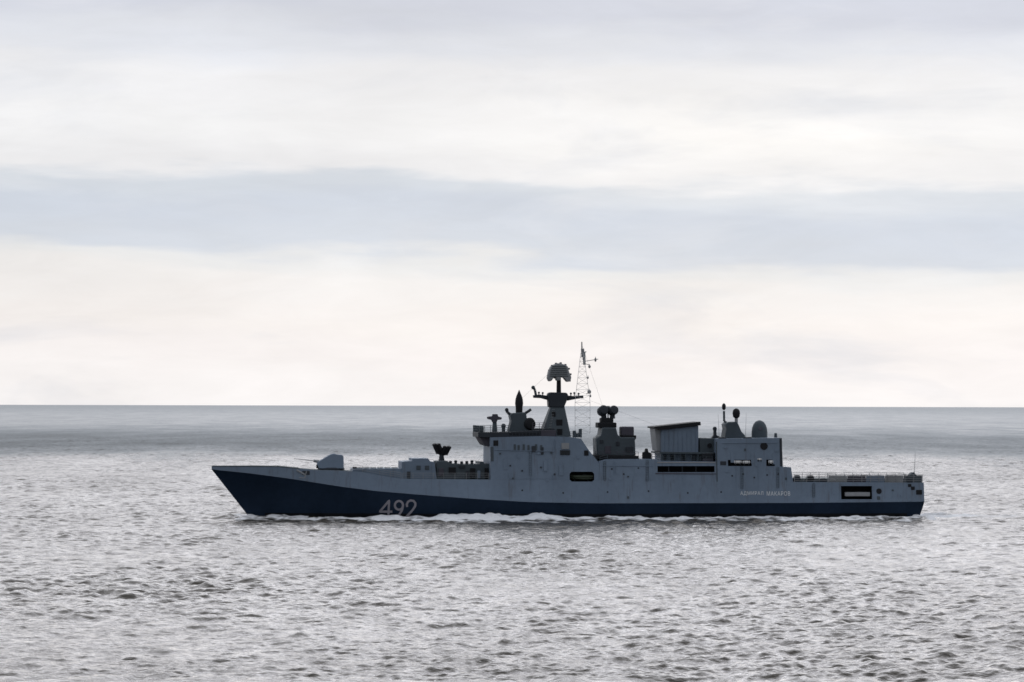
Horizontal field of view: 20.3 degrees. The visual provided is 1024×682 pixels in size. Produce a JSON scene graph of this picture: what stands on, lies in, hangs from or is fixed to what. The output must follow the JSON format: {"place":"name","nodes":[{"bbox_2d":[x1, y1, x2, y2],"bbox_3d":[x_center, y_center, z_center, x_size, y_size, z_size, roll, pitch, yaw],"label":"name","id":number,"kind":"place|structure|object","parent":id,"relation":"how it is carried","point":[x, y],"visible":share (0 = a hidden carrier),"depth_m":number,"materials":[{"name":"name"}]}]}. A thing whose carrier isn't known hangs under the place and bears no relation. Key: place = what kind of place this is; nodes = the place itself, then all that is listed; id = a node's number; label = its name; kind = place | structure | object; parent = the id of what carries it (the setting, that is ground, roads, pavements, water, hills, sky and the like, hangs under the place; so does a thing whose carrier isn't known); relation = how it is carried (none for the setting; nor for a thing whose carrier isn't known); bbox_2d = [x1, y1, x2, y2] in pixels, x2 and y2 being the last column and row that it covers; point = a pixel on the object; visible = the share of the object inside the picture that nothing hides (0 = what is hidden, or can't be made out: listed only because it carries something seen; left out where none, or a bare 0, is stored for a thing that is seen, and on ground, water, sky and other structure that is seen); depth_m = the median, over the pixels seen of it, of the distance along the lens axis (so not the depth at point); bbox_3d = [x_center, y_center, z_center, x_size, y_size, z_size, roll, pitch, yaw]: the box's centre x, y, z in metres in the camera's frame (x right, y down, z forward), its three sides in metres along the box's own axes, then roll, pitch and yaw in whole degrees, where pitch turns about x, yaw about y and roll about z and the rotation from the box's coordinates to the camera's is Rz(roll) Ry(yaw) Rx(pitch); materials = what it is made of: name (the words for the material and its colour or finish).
{"place":"outdoors","nodes":[
{"label":"outdoors","id":0,"kind":"place"},
{"bbox_2d":[0,405,1023,681],"bbox_3d":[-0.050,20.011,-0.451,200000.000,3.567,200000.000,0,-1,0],"label":"sea","id":1,"kind":"structure","parent":0,"point":[138,543],"depth_m":345.73,"materials":[{"name":"liquid"}]},
{"bbox_2d":[212,342,923,517],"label":"warship","id":2,"kind":"object","parent":1,"relation":"on","point":[525,467],"visible":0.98,"depth_m":494.73,"materials":[{"name":"grey paint"}]},
{"bbox_2d":[570,474,592,480],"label":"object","id":3,"kind":"object","parent":2,"relation":"on","point":[582,477],"visible":1,"depth_m":495.27,"materials":[{"name":"black"}]},
{"bbox_2d":[0,0,1023,406],"label":"sky","id":4,"kind":"structure","parent":0,"point":[734,203],"materials":[{"name":"white"}]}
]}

